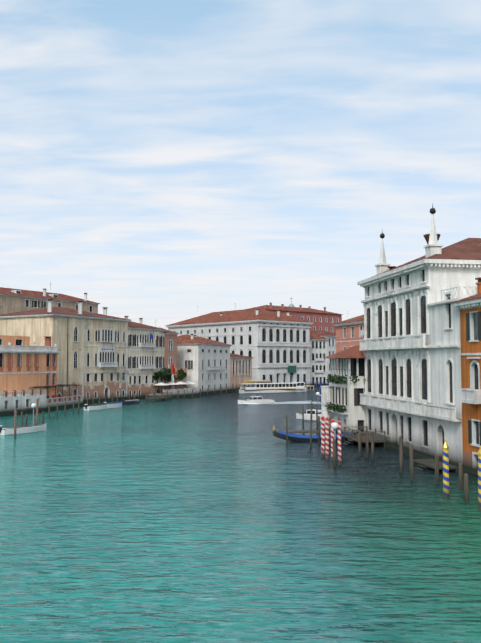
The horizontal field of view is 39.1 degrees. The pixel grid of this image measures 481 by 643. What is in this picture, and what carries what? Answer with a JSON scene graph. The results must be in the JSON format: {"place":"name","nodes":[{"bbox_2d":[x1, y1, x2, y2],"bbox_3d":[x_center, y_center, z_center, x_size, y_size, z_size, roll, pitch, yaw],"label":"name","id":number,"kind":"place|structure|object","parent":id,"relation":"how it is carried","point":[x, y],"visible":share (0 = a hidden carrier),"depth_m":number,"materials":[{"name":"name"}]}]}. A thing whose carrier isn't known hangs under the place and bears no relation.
{"place":"outdoors","nodes":[
{"label":"outdoors","id":0,"kind":"place"},
{"bbox_2d":[0,386,480,642],"bbox_3d":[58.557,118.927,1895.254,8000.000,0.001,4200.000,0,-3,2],"label":"canal water","id":1,"kind":"structure","parent":0,"point":[220,518],"depth_m":39.42,"materials":[{"name":"teal liquid"}]},
{"bbox_2d":[14,410,16,437],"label":"mooring pole","id":2,"kind":"object","parent":1,"relation":"in","point":[15,420],"visible":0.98,"depth_m":88.06,"materials":[{"name":"wood"}]},
{"bbox_2d":[0,423,45,434],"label":"launch","id":3,"kind":"object","parent":1,"relation":"on","point":[24,429],"visible":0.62,"depth_m":93.91,"materials":[{"name":"white plastic"}]},
{"bbox_2d":[0,389,46,416],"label":"wall","id":4,"kind":"structure","parent":1,"relation":"in","point":[23,401],"depth_m":126.65,"materials":[{"name":"white paint"}]},
{"bbox_2d":[0,342,60,401],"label":"building","id":5,"kind":"structure","parent":1,"relation":"on","point":[26,367],"depth_m":135.32,"materials":[{"name":"orange paint"}]},
{"bbox_2d":[0,335,29,345],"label":"rooftop structure","id":6,"kind":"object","parent":5,"relation":"on","point":[17,340],"depth_m":137.75,"materials":[{"name":"paint"}]},
{"bbox_2d":[43,336,50,350],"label":"chimney","id":7,"kind":"object","parent":5,"relation":"on","point":[47,340],"visible":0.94,"depth_m":143.00,"materials":[{"name":"brick"}]},
{"bbox_2d":[31,403,35,424],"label":"quay lamp","id":8,"kind":"object","parent":1,"relation":"in","point":[33,405],"visible":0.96,"depth_m":106.95,"materials":[{"name":"glass"}]},
{"bbox_2d":[36,398,38,424],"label":"mooring pole","id":9,"kind":"object","parent":1,"relation":"in","point":[37,400],"visible":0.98,"depth_m":102.93,"materials":[{"name":"wood"}]},
{"bbox_2d":[0,287,99,313],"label":"tall block","id":10,"kind":"structure","parent":1,"relation":"on","point":[14,300],"depth_m":249.35,"materials":[{"name":"beige paint"}]},
{"bbox_2d":[35,384,82,411],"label":"pergola terrace","id":11,"kind":"structure","parent":1,"relation":"in","point":[59,400],"depth_m":140.63,"materials":[{"name":"white paint"}]},
{"bbox_2d":[0,299,130,403],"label":"building","id":12,"kind":"structure","parent":1,"relation":"on","point":[93,354],"depth_m":158.62,"materials":[{"name":"beige paint"}]},
{"bbox_2d":[84,404,107,410],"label":"open boat","id":13,"kind":"object","parent":1,"relation":"on","point":[94,407],"visible":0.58,"depth_m":138.10,"materials":[{"name":"white wood"}]},
{"bbox_2d":[104,402,121,407],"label":"open boat","id":14,"kind":"object","parent":1,"relation":"on","point":[114,405],"visible":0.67,"depth_m":144.39,"materials":[{"name":"blue wood"}]},
{"bbox_2d":[122,399,138,404],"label":"dark boat","id":15,"kind":"object","parent":1,"relation":"on","point":[129,402],"visible":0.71,"depth_m":155.54,"materials":[{"name":"brown wood"}]},
{"bbox_2d":[125,316,166,399],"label":"palazzo","id":16,"kind":"structure","parent":1,"relation":"in","point":[145,362],"depth_m":177.35,"materials":[{"name":"beige paint"}]},
{"bbox_2d":[145,332,156,343],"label":"eu italy flags","id":17,"kind":"object","parent":16,"relation":"attached to","point":[151,336],"visible":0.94,"depth_m":176.97,"materials":[{"name":"fabric"}]},
{"bbox_2d":[145,392,171,401],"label":"mooring posts","id":18,"kind":"object","parent":1,"relation":"in","point":[163,397],"visible":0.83,"depth_m":169.94,"materials":[{"name":"brown wood"}]},
{"bbox_2d":[159,327,178,391],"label":"narrow brick house","id":19,"kind":"structure","parent":1,"relation":"in","point":[170,346],"depth_m":188.07,"materials":[{"name":"brown brick"}]},
{"bbox_2d":[149,363,198,398],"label":"garden terrace","id":20,"kind":"structure","parent":1,"relation":"in","point":[177,385],"depth_m":185.10,"materials":[{"name":"white paint"}]},
{"bbox_2d":[154,367,169,392],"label":"garden tree","id":21,"kind":"object","parent":20,"relation":"on","point":[158,374],"visible":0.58,"depth_m":181.21,"materials":[{"name":"green plant"}]},
{"bbox_2d":[167,368,174,380],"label":"garden tree","id":22,"kind":"object","parent":20,"relation":"on","point":[169,377],"visible":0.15,"depth_m":186.02,"materials":[{"name":"green plant"}]},
{"bbox_2d":[174,368,186,380],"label":"garden tree","id":23,"kind":"object","parent":20,"relation":"on","point":[182,375],"visible":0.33,"depth_m":188.48,"materials":[{"name":"green plant"}]},
{"bbox_2d":[177,334,231,395],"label":"white house","id":24,"kind":"structure","parent":1,"relation":"in","point":[205,362],"depth_m":201.01,"materials":[{"name":"paint"}]},
{"bbox_2d":[165,308,312,384],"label":"building","id":25,"kind":"structure","parent":1,"relation":"on","point":[276,346],"depth_m":249.88,"materials":[{"name":"white paint"}]},
{"bbox_2d":[230,353,253,391],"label":"building","id":26,"kind":"structure","parent":1,"relation":"in","point":[240,368],"depth_m":222.18,"materials":[{"name":"paint"}]},
{"bbox_2d":[244,380,270,386],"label":"vaporetto stop","id":27,"kind":"object","parent":1,"relation":"in","point":[260,381],"visible":0.27,"depth_m":230.59,"materials":[{"name":"metal"}]},
{"bbox_2d":[239,382,305,392],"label":"vaporetto","id":28,"kind":"object","parent":1,"relation":"on","point":[276,387],"visible":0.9,"depth_m":212.11,"materials":[{"name":"white metal"}]},
{"bbox_2d":[238,396,320,403],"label":"water taxi","id":29,"kind":"object","parent":1,"relation":"on","point":[255,400],"visible":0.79,"depth_m":157.64,"materials":[{"name":"white wood"}]},
{"bbox_2d":[286,415,288,443],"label":"mooring pole","id":30,"kind":"object","parent":1,"relation":"in","point":[287,442],"visible":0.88,"depth_m":82.15,"materials":[{"name":"brown wood"}]},
{"bbox_2d":[249,303,342,332],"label":"building","id":31,"kind":"structure","parent":1,"relation":"on","point":[324,320],"depth_m":298.34,"materials":[{"name":"brick"}]},
{"bbox_2d":[302,405,303,424],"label":"mooring pole","id":32,"kind":"object","parent":1,"relation":"in","point":[302,414],"visible":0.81,"depth_m":105.65,"materials":[{"name":"brown wood"}]},
{"bbox_2d":[289,430,317,434],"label":"dock","id":33,"kind":"object","parent":1,"relation":"in","point":[302,431],"visible":0.48,"depth_m":89.61,"materials":[{"name":"brown wood"}]},
{"bbox_2d":[296,409,320,420],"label":"motorboat","id":34,"kind":"object","parent":1,"relation":"on","point":[306,415],"visible":0.4,"depth_m":115.19,"materials":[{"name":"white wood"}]},
{"bbox_2d":[304,385,314,389],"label":"rezzonico pontoon","id":35,"kind":"object","parent":1,"relation":"on","point":[309,387],"visible":0.29,"depth_m":231.55,"materials":[{"name":"metal"}]},
{"bbox_2d":[310,402,312,447],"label":"mooring pole","id":36,"kind":"object","parent":1,"relation":"in","point":[311,410],"visible":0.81,"depth_m":78.27,"materials":[{"name":"brown wood"}]},
{"bbox_2d":[273,426,357,441],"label":"gondola","id":37,"kind":"object","parent":1,"relation":"on","point":[292,437],"visible":0.67,"depth_m":84.64,"materials":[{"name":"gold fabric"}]},
{"bbox_2d":[316,407,317,427],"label":"mooring pole","id":38,"kind":"object","parent":1,"relation":"in","point":[316,417],"visible":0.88,"depth_m":101.60,"materials":[{"name":"brown wood"}]},
{"bbox_2d":[318,416,319,444],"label":"mooring pole","id":39,"kind":"object","parent":1,"relation":"in","point":[318,430],"visible":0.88,"depth_m":81.51,"materials":[{"name":"brown wood"}]},
{"bbox_2d":[310,333,328,386],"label":"palazzo","id":40,"kind":"structure","parent":1,"relation":"on","point":[318,360],"depth_m":264.71,"materials":[{"name":"white paint"}]},
{"bbox_2d":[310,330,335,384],"bbox_3d":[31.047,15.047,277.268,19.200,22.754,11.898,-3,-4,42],"label":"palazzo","id":41,"kind":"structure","parent":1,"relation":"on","point":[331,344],"depth_m":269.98,"materials":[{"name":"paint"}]},
{"bbox_2d":[321,415,324,456],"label":"striped mooring pole","id":42,"kind":"object","parent":1,"relation":"in","point":[322,438],"visible":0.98,"depth_m":71.17,"materials":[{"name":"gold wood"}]},
{"bbox_2d":[325,417,328,459],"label":"striped mooring pole","id":43,"kind":"object","parent":1,"relation":"in","point":[326,438],"visible":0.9,"depth_m":69.29,"materials":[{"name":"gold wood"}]},
{"bbox_2d":[329,417,330,445],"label":"mooring pole","id":44,"kind":"object","parent":1,"relation":"in","point":[330,429],"visible":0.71,"depth_m":80.28,"materials":[{"name":"brown wood"}]},
{"bbox_2d":[330,419,333,460],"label":"striped mooring pole","id":45,"kind":"object","parent":1,"relation":"in","point":[332,431],"visible":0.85,"depth_m":68.39,"materials":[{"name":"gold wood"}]},
{"bbox_2d":[332,439,335,466],"bbox_3d":[8.988,13.038,64.818,0.343,3.614,0.348,0,-4,-13],"label":"pile","id":46,"kind":"object","parent":1,"relation":"in","point":[334,452],"visible":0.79,"depth_m":64.72,"materials":[{"name":"brown wood"}]},
{"bbox_2d":[331,421,337,438],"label":"quay lamp","id":47,"kind":"object","parent":1,"relation":"in","point":[334,425],"visible":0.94,"depth_m":65.47,"materials":[{"name":"glass"}]},
{"bbox_2d":[337,421,341,464],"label":"striped mooring pole","id":48,"kind":"object","parent":1,"relation":"in","point":[339,444],"visible":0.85,"depth_m":65.68,"materials":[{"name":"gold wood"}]},
{"bbox_2d":[321,345,365,440],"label":"building","id":49,"kind":"structure","parent":1,"relation":"in","point":[350,361],"depth_m":86.73,"materials":[{"name":"white paint"}]},
{"bbox_2d":[325,373,367,412],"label":"hanging plants","id":50,"kind":"object","parent":49,"relation":"on","point":[336,380],"visible":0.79,"depth_m":87.91,"materials":[{"name":"green plant"}]},
{"bbox_2d":[333,315,363,352],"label":"pink palazzo","id":51,"kind":"structure","parent":1,"relation":"on","point":[349,333],"depth_m":159.53,"materials":[{"name":"paint"}]},
{"bbox_2d":[358,430,360,455],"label":"pile","id":52,"kind":"object","parent":1,"relation":"in","point":[359,442],"visible":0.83,"depth_m":71.63,"materials":[{"name":"brown wood"}]},
{"bbox_2d":[342,426,385,447],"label":"dock","id":53,"kind":"object","parent":1,"relation":"in","point":[352,437],"visible":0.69,"depth_m":80.71,"materials":[{"name":"brown wood"}]},
{"bbox_2d":[365,430,368,457],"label":"pile","id":54,"kind":"object","parent":1,"relation":"in","point":[367,444],"visible":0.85,"depth_m":70.60,"materials":[{"name":"brown wood"}]},
{"bbox_2d":[371,431,373,458],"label":"pile","id":55,"kind":"object","parent":1,"relation":"in","point":[372,444],"visible":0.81,"depth_m":69.48,"materials":[{"name":"brown wood"}]},
{"bbox_2d":[399,436,402,472],"bbox_3d":[14.525,12.512,61.246,0.343,4.254,0.348,0,-4,2],"label":"pile","id":56,"kind":"object","parent":1,"relation":"in","point":[401,454],"visible":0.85,"depth_m":61.18,"materials":[{"name":"brown wood"}]},
{"bbox_2d":[409,444,413,480],"bbox_3d":[14.445,12.362,57.154,0.343,4.086,0.348,-2,-4,14],"label":"pile","id":57,"kind":"object","parent":1,"relation":"in","point":[411,462],"visible":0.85,"depth_m":57.07,"materials":[{"name":"brown wood"}]},
{"bbox_2d":[357,203,480,458],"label":"palace building","id":58,"kind":"structure","parent":1,"relation":"on","point":[394,344],"depth_m":73.19,"materials":[{"name":"stone"}]},
{"bbox_2d":[413,459,457,472],"bbox_3d":[17.746,14.037,63.566,3.100,1.475,5.340,1,-3,-9],"label":"dock","id":59,"kind":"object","parent":1,"relation":"on","point":[430,463],"depth_m":63.44,"materials":[{"name":"brown wood"}]},
{"bbox_2d":[435,454,438,483],"bbox_3d":[16.082,12.608,55.514,0.348,3.406,0.343,1,-2,10],"label":"pile","id":60,"kind":"object","parent":1,"relation":"in","point":[436,468],"visible":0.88,"depth_m":55.41,"materials":[{"name":"brown wood"}]},
{"bbox_2d":[442,440,449,497],"bbox_3d":[15.177,11.383,50.036,0.566,5.222,0.558,3,-4,-39],"label":"striped mooring pole","id":61,"kind":"object","parent":1,"relation":"in","point":[445,447],"visible":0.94,"depth_m":49.91,"materials":[{"name":"wood"}]},
{"bbox_2d":[424,286,476,472],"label":"building","id":62,"kind":"structure","parent":1,"relation":"on","point":[443,410],"depth_m":63.79,"materials":[{"name":"stone"}]},
{"bbox_2d":[458,462,462,490],"bbox_3d":[17.159,12.576,52.799,0.348,3.158,0.343,-1,-2,33],"label":"pile","id":63,"kind":"object","parent":1,"relation":"in","point":[460,466],"visible":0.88,"depth_m":52.69,"materials":[{"name":"brown wood"}]},
{"bbox_2d":[449,277,480,479],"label":"orange house","id":64,"kind":"structure","parent":1,"relation":"in","point":[469,308],"depth_m":59.10,"materials":[{"name":"paint"}]},
{"bbox_2d":[464,473,468,503],"bbox_3d":[16.060,12.355,48.128,0.343,3.064,0.348,0,-3,-17],"label":"pile","id":65,"kind":"object","parent":1,"relation":"in","point":[466,490],"visible":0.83,"depth_m":48.04,"materials":[{"name":"brown wood"}]},
{"bbox_2d":[476,446,480,510],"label":"striped mooring pole","id":66,"kind":"object","parent":1,"relation":"in","point":[478,454],"visible":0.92,"depth_m":45.85,"materials":[{"name":"yellow wood"}]},
{"bbox_2d":[0,0,480,329],"label":"sky","id":67,"kind":"structure","parent":0,"point":[163,163],"materials":[{"name":"blue"}]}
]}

